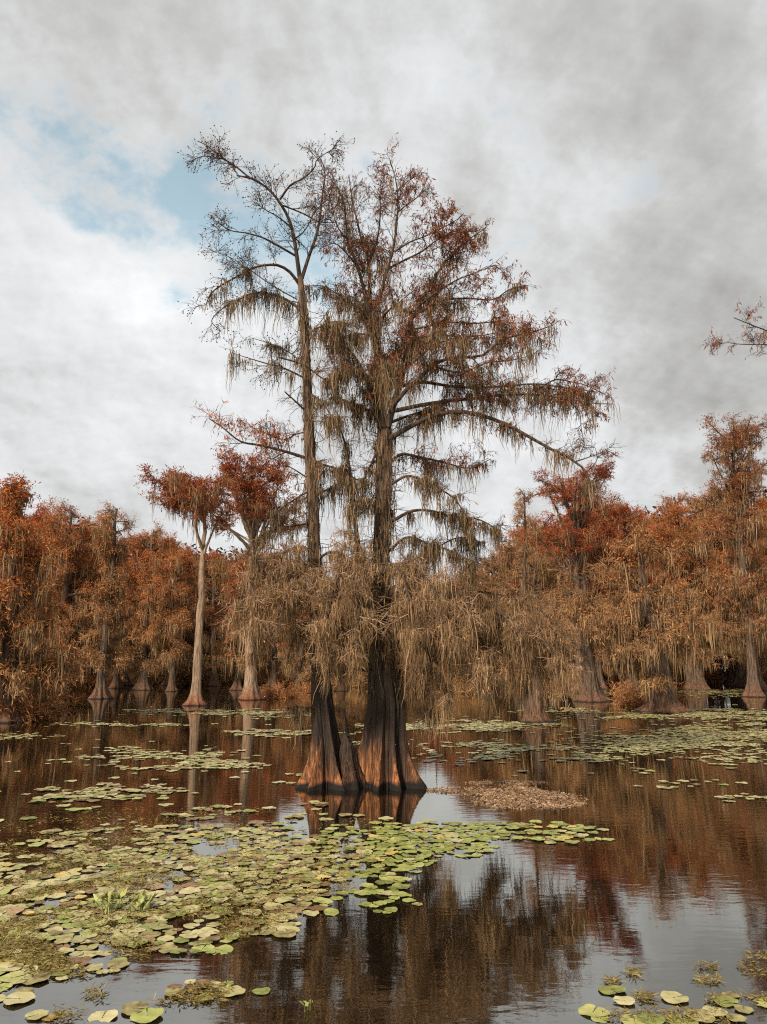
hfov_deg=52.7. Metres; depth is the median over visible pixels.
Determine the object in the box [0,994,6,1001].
lily pad
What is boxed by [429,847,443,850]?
lily pad
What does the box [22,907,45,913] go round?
lily pad
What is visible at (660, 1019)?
lily pad
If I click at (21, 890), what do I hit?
lily pad
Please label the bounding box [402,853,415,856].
lily pad
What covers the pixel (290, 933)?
lily pad
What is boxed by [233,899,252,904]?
lily pad
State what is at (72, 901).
lily pad
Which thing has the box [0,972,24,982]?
lily pad
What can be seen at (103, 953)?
lily pad
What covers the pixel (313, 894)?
lily pad
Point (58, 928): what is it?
lily pad
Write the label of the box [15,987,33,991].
lily pad
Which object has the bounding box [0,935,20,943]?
lily pad
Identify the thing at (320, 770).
bald cypress
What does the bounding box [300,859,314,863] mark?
lily pad
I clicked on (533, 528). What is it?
bald cypress
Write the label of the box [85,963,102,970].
lily pad
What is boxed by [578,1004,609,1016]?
lily pad
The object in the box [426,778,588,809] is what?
floating litter
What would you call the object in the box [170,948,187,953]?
lily pad
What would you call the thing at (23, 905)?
lily pad
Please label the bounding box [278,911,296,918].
lily pad
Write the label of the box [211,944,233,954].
lily pad
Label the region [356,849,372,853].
lily pad
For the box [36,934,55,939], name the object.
lily pad
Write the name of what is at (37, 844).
lily pad
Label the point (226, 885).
lily pad
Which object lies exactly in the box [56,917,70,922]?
lily pad
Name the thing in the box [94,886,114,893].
lily pad
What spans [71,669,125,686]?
waterside shrub
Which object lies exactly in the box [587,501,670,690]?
bald cypress
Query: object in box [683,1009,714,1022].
lily pad
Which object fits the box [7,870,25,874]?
lily pad
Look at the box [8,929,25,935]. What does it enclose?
lily pad
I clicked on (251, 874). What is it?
lily pad
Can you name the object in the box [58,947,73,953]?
lily pad
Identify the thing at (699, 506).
bald cypress
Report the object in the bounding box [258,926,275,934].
lily pad
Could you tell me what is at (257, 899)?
lily pad
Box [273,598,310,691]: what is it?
bald cypress
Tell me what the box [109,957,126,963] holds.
lily pad
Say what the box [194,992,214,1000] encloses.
lily pad
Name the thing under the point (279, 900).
lily pad
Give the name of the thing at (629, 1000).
lily pad
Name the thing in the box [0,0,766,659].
sky
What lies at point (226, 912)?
lily pad
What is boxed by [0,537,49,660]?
bald cypress
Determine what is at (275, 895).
lily pad
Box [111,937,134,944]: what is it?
lily pad
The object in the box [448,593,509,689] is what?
bald cypress
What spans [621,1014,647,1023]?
lily pad
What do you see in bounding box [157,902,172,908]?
lily pad
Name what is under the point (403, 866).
lily pad
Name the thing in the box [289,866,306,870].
lily pad
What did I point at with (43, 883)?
lily pad
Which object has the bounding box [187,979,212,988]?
lily pad
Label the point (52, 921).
lily pad
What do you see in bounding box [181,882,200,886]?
lily pad
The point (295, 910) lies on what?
lily pad
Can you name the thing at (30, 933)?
lily pad
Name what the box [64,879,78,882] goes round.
lily pad
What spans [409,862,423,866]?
lily pad
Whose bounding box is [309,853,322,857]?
lily pad
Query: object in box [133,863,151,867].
lily pad
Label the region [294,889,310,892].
lily pad
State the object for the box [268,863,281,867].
lily pad
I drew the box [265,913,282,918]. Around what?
lily pad
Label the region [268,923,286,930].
lily pad
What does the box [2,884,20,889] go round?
lily pad
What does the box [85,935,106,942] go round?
lily pad
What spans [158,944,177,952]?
lily pad
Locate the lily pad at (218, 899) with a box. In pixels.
[208,897,228,902]
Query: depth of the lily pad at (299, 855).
10.92 m
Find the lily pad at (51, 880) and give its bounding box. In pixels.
[45,878,59,881]
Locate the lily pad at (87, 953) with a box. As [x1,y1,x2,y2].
[76,950,99,956]
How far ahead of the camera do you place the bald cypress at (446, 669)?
79.97 m
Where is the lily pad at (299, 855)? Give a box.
[292,854,308,857]
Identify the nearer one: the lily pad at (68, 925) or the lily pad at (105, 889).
the lily pad at (68, 925)
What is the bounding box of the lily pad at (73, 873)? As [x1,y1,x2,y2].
[63,871,80,875]
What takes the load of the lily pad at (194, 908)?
on the water
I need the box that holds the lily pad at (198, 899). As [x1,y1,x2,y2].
[190,898,209,903]
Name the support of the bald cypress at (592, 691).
on the water
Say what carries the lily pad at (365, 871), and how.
on the water
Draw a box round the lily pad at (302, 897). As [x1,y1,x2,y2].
[297,896,312,900]
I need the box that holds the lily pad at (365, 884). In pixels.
[359,883,373,886]
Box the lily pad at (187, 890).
[179,887,200,893]
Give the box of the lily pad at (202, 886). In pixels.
[194,885,208,887]
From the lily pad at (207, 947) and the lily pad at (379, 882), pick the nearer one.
the lily pad at (207, 947)
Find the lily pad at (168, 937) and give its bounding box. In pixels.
[156,935,174,940]
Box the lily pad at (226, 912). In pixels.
[213,910,232,915]
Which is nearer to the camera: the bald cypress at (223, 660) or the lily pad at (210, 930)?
the lily pad at (210, 930)
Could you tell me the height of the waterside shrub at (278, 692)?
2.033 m
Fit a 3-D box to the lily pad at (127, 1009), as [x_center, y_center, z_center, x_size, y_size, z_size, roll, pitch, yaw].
[-1.965,3.922,6.122,0.219,0.014,0.221,7,-13,-34]
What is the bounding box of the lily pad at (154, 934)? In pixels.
[138,931,160,938]
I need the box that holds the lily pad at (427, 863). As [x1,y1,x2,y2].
[424,861,432,865]
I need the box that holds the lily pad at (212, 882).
[199,881,215,884]
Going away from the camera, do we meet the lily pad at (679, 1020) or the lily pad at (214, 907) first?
the lily pad at (679, 1020)
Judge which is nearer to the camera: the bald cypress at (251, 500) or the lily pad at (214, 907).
the lily pad at (214, 907)
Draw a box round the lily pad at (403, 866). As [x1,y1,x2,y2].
[398,864,415,869]
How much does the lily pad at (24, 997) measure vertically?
0.015 m
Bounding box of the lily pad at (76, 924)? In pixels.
[73,920,95,927]
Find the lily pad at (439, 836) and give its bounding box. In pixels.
[433,835,444,838]
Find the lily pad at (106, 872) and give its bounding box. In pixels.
[101,870,117,873]
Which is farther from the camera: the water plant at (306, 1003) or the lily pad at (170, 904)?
the lily pad at (170, 904)
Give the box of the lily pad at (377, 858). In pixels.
[368,857,384,860]
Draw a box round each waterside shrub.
[0,681,82,722]
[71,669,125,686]
[108,660,202,683]
[164,654,260,683]
[232,662,294,683]
[258,679,310,698]
[282,664,367,687]
[298,680,333,692]
[429,673,476,693]
[444,672,470,685]
[604,676,693,705]
[605,669,648,684]
[678,666,726,685]
[762,672,766,684]
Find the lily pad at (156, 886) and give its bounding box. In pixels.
[144,883,163,889]
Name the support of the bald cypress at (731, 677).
on the water
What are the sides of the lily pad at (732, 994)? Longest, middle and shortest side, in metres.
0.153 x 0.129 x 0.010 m
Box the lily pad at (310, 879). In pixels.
[303,878,319,881]
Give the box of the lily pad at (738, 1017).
[726,1013,746,1021]
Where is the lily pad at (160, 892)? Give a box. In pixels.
[146,890,165,896]
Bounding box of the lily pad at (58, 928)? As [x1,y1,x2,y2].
[44,926,62,931]
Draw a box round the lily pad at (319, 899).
[312,897,331,903]
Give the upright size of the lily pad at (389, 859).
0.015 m
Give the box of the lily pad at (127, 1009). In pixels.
[121,1001,148,1014]
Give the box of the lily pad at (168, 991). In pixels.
[165,988,186,995]
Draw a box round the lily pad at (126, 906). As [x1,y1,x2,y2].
[122,904,137,908]
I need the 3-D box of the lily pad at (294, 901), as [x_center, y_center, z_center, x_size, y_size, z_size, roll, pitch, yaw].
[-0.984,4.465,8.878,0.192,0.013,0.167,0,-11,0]
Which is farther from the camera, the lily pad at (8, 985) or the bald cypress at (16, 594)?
the bald cypress at (16, 594)
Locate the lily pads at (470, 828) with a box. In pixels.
[0,688,766,1020]
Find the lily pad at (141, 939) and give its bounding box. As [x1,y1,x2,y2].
[126,938,148,946]
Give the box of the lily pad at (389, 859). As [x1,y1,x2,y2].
[382,857,394,861]
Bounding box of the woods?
[23,486,766,678]
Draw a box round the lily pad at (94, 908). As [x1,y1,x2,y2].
[87,907,106,912]
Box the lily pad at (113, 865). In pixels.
[107,862,121,866]
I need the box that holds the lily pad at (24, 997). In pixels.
[3,992,35,1004]
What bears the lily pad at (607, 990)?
on the water
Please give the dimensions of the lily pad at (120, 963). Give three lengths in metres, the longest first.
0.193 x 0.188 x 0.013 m
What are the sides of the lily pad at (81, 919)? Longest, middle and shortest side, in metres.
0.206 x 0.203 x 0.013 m
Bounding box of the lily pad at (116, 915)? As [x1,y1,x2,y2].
[103,911,126,917]
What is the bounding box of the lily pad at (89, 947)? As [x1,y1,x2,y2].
[75,943,98,949]
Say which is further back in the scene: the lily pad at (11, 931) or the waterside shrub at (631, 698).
the waterside shrub at (631, 698)
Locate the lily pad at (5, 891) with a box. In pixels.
[0,889,9,894]
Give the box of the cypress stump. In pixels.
[325,727,368,790]
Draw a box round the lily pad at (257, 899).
[252,897,266,901]
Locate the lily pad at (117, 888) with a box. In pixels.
[114,884,129,890]
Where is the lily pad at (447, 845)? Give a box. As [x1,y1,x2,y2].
[441,844,454,847]
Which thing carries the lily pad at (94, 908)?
on the water
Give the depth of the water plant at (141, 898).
8.52 m
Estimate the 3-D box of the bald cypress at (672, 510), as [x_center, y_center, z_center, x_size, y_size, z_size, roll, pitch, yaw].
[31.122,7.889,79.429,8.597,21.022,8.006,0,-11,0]
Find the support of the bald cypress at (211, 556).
on the water
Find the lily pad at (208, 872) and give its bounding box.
[200,869,217,874]
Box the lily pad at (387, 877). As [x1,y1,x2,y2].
[379,874,397,879]
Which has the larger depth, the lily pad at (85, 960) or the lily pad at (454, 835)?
the lily pad at (454, 835)
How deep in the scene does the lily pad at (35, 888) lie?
9.32 m
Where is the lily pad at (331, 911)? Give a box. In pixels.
[324,908,338,915]
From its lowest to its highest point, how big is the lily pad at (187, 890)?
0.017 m
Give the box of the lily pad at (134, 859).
[122,858,138,862]
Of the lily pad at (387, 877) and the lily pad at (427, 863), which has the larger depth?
the lily pad at (427, 863)
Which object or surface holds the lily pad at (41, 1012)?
on the water
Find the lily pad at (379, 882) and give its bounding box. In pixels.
[375,880,392,884]
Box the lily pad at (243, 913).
[239,909,260,915]
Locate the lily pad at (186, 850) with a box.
[172,849,189,852]
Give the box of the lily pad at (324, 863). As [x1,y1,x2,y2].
[314,862,330,865]
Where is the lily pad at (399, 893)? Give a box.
[391,891,411,896]
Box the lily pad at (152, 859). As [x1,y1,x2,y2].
[144,858,161,862]
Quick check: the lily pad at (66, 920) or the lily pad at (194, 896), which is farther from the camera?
the lily pad at (194, 896)
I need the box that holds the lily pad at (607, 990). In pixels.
[598,985,625,994]
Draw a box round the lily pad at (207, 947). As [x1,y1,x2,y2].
[191,943,214,951]
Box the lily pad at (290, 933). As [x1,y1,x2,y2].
[272,929,296,936]
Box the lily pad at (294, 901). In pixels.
[289,899,304,902]
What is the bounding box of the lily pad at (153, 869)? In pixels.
[151,867,169,871]
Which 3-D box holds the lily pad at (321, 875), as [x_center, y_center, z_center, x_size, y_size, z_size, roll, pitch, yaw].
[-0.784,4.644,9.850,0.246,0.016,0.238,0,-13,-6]
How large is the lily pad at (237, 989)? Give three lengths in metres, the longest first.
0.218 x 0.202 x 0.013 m
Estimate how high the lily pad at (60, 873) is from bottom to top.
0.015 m
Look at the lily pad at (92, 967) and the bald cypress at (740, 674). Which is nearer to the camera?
the lily pad at (92, 967)
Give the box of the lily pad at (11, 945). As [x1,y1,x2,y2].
[1,941,23,948]
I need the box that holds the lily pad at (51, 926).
[42,924,62,929]
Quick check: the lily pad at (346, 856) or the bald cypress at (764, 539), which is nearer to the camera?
the lily pad at (346, 856)
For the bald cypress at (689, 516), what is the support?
on the water
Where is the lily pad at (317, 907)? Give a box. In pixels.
[307,905,327,910]
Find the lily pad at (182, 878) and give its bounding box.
[173,877,190,880]
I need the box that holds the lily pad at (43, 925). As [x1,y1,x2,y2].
[29,923,48,929]
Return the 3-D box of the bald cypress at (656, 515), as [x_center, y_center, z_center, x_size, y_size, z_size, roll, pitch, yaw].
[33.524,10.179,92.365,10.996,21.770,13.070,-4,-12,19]
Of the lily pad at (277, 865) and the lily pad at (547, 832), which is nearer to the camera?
the lily pad at (277, 865)
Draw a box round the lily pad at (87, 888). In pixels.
[80,887,97,890]
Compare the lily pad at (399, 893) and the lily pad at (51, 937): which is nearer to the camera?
the lily pad at (51, 937)
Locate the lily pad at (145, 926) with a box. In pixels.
[139,922,158,929]
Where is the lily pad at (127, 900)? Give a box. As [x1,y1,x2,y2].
[110,898,128,902]
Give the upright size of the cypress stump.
1.601 m
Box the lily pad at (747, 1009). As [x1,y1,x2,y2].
[734,1004,753,1013]
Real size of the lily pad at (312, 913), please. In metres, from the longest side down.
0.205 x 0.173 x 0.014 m
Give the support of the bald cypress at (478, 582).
on the water
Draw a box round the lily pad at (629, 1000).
[613,996,634,1004]
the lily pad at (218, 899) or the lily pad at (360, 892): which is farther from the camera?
the lily pad at (360, 892)
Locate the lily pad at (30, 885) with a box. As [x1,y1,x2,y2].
[19,883,36,888]
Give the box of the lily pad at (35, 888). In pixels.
[28,887,46,892]
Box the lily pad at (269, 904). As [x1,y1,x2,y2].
[263,902,282,909]
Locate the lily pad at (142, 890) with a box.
[132,889,148,893]
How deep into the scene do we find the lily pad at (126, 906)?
8.65 m
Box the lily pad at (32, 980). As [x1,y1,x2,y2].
[23,973,49,984]
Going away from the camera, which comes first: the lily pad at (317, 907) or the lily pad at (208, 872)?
the lily pad at (317, 907)
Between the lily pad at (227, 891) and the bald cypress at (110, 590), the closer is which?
the lily pad at (227, 891)
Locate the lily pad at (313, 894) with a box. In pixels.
[297,893,317,897]
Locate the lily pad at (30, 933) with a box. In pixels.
[24,931,36,938]
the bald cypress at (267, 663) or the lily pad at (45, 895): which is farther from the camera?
the bald cypress at (267, 663)
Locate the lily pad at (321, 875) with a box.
[313,874,330,878]
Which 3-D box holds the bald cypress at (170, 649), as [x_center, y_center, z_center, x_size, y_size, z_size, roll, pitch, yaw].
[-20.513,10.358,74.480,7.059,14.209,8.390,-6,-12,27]
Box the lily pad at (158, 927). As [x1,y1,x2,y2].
[149,924,172,929]
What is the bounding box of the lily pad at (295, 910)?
[284,908,301,913]
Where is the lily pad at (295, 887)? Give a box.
[287,886,302,890]
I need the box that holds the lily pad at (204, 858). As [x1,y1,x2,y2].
[197,856,211,861]
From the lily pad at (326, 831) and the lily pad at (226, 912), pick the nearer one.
the lily pad at (226, 912)
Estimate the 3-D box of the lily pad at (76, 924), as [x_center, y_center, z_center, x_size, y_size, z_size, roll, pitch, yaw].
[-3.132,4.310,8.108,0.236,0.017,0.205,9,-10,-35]
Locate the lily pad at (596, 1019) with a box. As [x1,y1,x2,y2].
[591,1014,609,1022]
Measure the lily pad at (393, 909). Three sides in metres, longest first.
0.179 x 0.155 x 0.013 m
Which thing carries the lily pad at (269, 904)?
on the water
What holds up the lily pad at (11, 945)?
on the water
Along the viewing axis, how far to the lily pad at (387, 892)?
9.21 m
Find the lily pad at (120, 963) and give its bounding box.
[108,960,129,968]
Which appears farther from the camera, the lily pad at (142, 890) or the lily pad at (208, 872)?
the lily pad at (208, 872)
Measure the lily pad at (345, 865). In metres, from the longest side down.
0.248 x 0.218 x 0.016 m
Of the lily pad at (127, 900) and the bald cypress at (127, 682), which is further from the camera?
the bald cypress at (127, 682)
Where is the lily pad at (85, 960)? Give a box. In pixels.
[67,956,91,965]
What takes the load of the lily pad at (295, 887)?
on the water
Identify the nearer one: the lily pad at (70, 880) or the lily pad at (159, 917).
the lily pad at (159, 917)
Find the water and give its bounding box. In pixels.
[0,682,766,1023]
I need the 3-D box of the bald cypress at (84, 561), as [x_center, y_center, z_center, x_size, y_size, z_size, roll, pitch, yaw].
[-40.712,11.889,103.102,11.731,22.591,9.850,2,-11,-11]
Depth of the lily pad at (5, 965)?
6.96 m
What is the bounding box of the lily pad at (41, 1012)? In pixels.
[25,1009,48,1019]
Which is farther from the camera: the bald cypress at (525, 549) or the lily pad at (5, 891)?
the bald cypress at (525, 549)
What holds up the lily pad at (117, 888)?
on the water
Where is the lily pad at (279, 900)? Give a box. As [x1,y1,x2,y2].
[274,896,293,902]
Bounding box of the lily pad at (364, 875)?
[354,873,369,877]
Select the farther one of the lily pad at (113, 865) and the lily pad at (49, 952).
the lily pad at (113, 865)
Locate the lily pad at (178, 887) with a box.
[172,885,186,889]
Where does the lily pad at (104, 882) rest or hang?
on the water
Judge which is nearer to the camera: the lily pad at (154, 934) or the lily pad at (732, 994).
the lily pad at (732, 994)
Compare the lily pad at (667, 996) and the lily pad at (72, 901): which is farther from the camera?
the lily pad at (72, 901)
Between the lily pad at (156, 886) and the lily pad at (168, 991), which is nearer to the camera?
the lily pad at (168, 991)
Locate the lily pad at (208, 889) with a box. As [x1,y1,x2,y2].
[200,887,215,890]
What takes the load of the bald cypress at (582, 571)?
on the water
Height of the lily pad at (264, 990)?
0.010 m
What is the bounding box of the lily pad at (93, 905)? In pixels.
[88,901,105,906]
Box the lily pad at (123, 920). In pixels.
[118,918,134,922]
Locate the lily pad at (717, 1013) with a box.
[702,1005,727,1015]
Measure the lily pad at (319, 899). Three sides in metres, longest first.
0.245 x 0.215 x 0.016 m
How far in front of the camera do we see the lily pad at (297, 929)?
7.97 m
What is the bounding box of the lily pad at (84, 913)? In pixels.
[74,910,93,916]
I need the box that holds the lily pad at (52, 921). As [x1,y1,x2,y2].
[43,919,58,924]
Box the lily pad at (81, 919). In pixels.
[71,915,89,921]
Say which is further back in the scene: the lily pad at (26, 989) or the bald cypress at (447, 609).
the bald cypress at (447, 609)
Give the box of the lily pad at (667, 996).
[660,991,688,1003]
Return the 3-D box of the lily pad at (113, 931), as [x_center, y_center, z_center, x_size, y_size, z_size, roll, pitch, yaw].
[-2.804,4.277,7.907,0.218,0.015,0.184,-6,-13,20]
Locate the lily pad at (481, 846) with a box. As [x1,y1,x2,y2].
[476,844,488,847]
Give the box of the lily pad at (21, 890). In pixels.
[11,888,28,893]
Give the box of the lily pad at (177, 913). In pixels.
[168,908,186,915]
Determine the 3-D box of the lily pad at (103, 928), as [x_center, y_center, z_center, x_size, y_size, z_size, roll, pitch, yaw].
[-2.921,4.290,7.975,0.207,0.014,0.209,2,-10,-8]
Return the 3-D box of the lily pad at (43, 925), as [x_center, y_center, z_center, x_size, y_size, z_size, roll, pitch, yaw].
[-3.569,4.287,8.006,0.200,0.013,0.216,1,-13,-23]
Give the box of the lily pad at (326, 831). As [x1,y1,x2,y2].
[320,830,334,832]
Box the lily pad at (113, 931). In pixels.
[99,927,119,933]
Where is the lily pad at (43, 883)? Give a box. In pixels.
[37,882,54,885]
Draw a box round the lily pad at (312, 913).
[303,910,318,915]
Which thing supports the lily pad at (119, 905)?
on the water
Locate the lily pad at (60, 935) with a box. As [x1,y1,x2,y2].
[54,933,73,937]
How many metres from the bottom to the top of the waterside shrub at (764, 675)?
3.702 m
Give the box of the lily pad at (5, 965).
[0,962,23,971]
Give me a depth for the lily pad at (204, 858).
10.78 m
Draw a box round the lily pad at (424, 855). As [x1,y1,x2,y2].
[416,854,430,857]
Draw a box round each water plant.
[86,887,127,914]
[127,889,157,913]
[299,999,312,1011]
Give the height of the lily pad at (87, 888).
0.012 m
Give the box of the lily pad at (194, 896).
[186,893,203,897]
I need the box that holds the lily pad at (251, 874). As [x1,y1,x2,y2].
[238,871,257,876]
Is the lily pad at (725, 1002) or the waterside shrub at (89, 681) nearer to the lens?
the lily pad at (725, 1002)
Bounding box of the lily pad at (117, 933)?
[112,929,137,938]
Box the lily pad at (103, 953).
[95,950,111,955]
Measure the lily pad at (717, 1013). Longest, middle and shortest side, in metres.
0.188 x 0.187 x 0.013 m
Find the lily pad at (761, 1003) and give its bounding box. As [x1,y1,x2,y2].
[753,997,766,1007]
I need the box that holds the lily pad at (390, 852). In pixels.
[384,851,398,854]
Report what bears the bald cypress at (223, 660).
on the water
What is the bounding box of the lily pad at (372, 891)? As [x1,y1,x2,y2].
[364,888,383,893]
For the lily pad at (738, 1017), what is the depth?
5.95 m
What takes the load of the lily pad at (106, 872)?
on the water
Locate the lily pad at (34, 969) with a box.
[10,965,37,975]
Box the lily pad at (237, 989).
[222,985,245,996]
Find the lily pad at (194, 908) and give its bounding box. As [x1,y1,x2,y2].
[185,905,200,912]
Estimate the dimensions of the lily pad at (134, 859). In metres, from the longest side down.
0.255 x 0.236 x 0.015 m
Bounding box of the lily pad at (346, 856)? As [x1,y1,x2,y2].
[341,854,351,857]
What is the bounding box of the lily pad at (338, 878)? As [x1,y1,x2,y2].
[329,877,345,880]
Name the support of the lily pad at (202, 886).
on the water
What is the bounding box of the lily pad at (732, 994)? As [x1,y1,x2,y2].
[722,991,739,997]
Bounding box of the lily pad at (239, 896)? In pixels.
[229,893,248,899]
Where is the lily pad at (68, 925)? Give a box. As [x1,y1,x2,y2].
[61,923,73,928]
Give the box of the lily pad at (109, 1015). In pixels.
[88,1009,117,1021]
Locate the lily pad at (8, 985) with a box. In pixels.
[0,983,12,990]
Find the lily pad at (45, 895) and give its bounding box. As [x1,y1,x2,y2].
[26,894,48,899]
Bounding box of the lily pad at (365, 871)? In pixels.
[359,870,373,873]
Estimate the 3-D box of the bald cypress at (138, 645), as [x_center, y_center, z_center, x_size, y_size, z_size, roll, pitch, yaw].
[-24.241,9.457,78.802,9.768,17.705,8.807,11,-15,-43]
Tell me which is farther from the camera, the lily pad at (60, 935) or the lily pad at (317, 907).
the lily pad at (317, 907)
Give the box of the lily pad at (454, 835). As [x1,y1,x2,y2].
[444,834,458,837]
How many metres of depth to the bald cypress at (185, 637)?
92.04 m
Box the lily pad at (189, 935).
[179,932,197,937]
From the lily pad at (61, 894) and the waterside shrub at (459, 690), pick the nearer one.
the lily pad at (61, 894)
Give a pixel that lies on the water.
(664, 888)
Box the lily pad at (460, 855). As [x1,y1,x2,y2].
[455,854,472,856]
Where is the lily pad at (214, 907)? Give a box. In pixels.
[210,906,228,911]
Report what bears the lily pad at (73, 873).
on the water
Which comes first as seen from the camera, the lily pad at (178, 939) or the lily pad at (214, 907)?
the lily pad at (178, 939)
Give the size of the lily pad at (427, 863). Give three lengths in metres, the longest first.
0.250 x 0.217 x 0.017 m
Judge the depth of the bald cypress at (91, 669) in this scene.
103.44 m
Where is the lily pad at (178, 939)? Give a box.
[173,936,188,942]
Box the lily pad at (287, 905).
[276,903,294,908]
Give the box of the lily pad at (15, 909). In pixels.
[0,906,23,914]
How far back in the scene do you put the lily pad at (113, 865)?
10.44 m
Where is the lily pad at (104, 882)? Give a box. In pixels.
[96,880,111,885]
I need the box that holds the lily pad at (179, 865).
[173,863,184,868]
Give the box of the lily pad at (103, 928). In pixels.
[90,925,109,931]
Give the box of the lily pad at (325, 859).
[319,857,332,861]
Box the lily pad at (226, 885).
[216,884,235,888]
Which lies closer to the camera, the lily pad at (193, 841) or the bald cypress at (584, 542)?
the lily pad at (193, 841)
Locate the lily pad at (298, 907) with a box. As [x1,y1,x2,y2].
[287,904,307,909]
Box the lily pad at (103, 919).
[90,918,109,921]
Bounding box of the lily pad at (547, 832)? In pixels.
[541,830,556,834]
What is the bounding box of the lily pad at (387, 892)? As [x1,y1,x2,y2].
[375,890,392,894]
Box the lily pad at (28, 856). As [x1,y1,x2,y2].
[17,854,34,857]
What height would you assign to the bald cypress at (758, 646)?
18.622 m
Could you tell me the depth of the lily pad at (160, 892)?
9.16 m
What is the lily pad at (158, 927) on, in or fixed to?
on the water
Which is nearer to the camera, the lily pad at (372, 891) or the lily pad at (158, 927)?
the lily pad at (158, 927)
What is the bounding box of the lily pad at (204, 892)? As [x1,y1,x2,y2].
[194,890,209,894]
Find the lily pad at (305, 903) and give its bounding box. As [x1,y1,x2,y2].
[297,901,311,906]
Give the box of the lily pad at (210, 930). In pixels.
[195,927,219,935]
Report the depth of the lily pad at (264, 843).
11.66 m
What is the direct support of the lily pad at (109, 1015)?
on the water
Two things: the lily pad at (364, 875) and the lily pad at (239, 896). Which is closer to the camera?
the lily pad at (239, 896)
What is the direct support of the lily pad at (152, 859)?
on the water
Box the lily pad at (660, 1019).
[639,1012,665,1023]
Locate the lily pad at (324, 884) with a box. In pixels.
[316,882,330,885]
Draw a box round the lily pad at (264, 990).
[252,987,270,994]
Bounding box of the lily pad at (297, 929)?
[278,926,299,933]
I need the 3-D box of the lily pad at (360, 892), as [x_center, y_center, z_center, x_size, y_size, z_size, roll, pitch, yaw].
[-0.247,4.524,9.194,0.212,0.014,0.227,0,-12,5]
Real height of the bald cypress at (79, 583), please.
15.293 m
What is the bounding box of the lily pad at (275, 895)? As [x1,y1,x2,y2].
[267,894,279,898]
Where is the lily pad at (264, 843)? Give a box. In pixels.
[259,842,274,845]
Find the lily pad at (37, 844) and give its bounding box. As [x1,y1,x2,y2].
[28,842,44,845]
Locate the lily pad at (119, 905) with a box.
[109,903,122,908]
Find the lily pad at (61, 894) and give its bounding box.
[47,892,65,897]
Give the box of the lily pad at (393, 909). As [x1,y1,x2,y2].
[384,907,396,911]
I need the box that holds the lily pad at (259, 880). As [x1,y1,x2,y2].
[256,879,271,882]
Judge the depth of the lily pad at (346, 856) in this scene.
10.91 m
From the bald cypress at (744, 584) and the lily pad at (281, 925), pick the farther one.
the bald cypress at (744, 584)
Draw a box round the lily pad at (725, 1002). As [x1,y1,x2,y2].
[713,995,738,1006]
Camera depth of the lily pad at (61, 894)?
9.08 m
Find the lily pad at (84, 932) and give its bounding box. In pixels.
[79,928,100,935]
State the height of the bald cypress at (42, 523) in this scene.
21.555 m
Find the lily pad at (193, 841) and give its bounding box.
[184,839,200,843]
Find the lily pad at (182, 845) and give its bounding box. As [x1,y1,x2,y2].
[170,844,185,847]
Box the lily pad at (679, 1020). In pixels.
[664,1014,698,1023]
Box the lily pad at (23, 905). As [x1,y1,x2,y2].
[9,903,28,908]
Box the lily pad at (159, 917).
[147,913,168,920]
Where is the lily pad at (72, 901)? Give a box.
[59,900,78,905]
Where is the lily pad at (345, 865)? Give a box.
[337,863,354,867]
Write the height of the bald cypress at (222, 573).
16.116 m
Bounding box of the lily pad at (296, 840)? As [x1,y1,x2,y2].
[288,839,303,842]
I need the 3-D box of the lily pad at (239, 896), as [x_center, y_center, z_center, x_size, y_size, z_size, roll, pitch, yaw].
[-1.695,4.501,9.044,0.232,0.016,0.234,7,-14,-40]
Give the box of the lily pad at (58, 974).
[49,969,69,975]
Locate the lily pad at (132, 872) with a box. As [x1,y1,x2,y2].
[128,871,145,875]
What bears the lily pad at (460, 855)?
on the water
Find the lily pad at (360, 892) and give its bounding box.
[354,889,370,894]
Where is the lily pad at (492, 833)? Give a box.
[483,832,497,834]
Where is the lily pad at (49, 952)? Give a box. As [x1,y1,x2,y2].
[40,950,58,954]
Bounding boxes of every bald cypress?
[0,471,88,723]
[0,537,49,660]
[7,509,73,646]
[21,495,113,691]
[22,503,45,661]
[24,541,119,690]
[27,499,99,665]
[52,518,98,681]
[58,522,129,678]
[67,500,137,698]
[82,550,152,687]
[93,528,167,685]
[101,519,193,689]
[129,540,192,682]
[133,463,238,705]
[135,547,210,691]
[139,543,210,685]
[177,125,389,791]
[184,553,238,685]
[186,548,235,683]
[206,553,276,689]
[208,444,306,699]
[221,547,269,674]
[244,541,309,685]
[261,563,306,671]
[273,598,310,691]
[286,132,624,791]
[332,610,367,690]
[360,617,403,677]
[430,626,458,680]
[448,564,502,667]
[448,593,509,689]
[471,547,512,667]
[479,534,557,667]
[483,512,587,669]
[489,509,573,683]
[495,596,585,723]
[504,546,568,689]
[509,486,544,615]
[516,450,630,692]
[538,508,617,671]
[540,543,625,702]
[551,514,623,688]
[567,491,635,681]
[571,500,664,684]
[571,521,726,713]
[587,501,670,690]
[614,518,708,689]
[645,509,709,685]
[647,486,723,689]
[651,524,732,689]
[653,499,720,674]
[676,483,734,683]
[687,508,766,685]
[690,503,766,686]
[691,411,766,696]
[695,296,766,359]
[701,513,766,690]
[714,502,766,666]
[750,492,766,679]
[757,511,766,552]
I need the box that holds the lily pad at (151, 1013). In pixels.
[130,1008,163,1022]
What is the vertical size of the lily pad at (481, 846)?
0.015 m
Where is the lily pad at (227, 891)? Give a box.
[218,889,233,894]
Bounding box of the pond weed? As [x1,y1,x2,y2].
[0,805,766,1023]
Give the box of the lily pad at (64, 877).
[54,875,69,880]
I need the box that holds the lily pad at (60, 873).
[53,871,65,876]
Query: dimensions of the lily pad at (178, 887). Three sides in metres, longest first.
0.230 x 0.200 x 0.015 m
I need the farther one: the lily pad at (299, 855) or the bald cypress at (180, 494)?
the bald cypress at (180, 494)
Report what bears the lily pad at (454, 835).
on the water

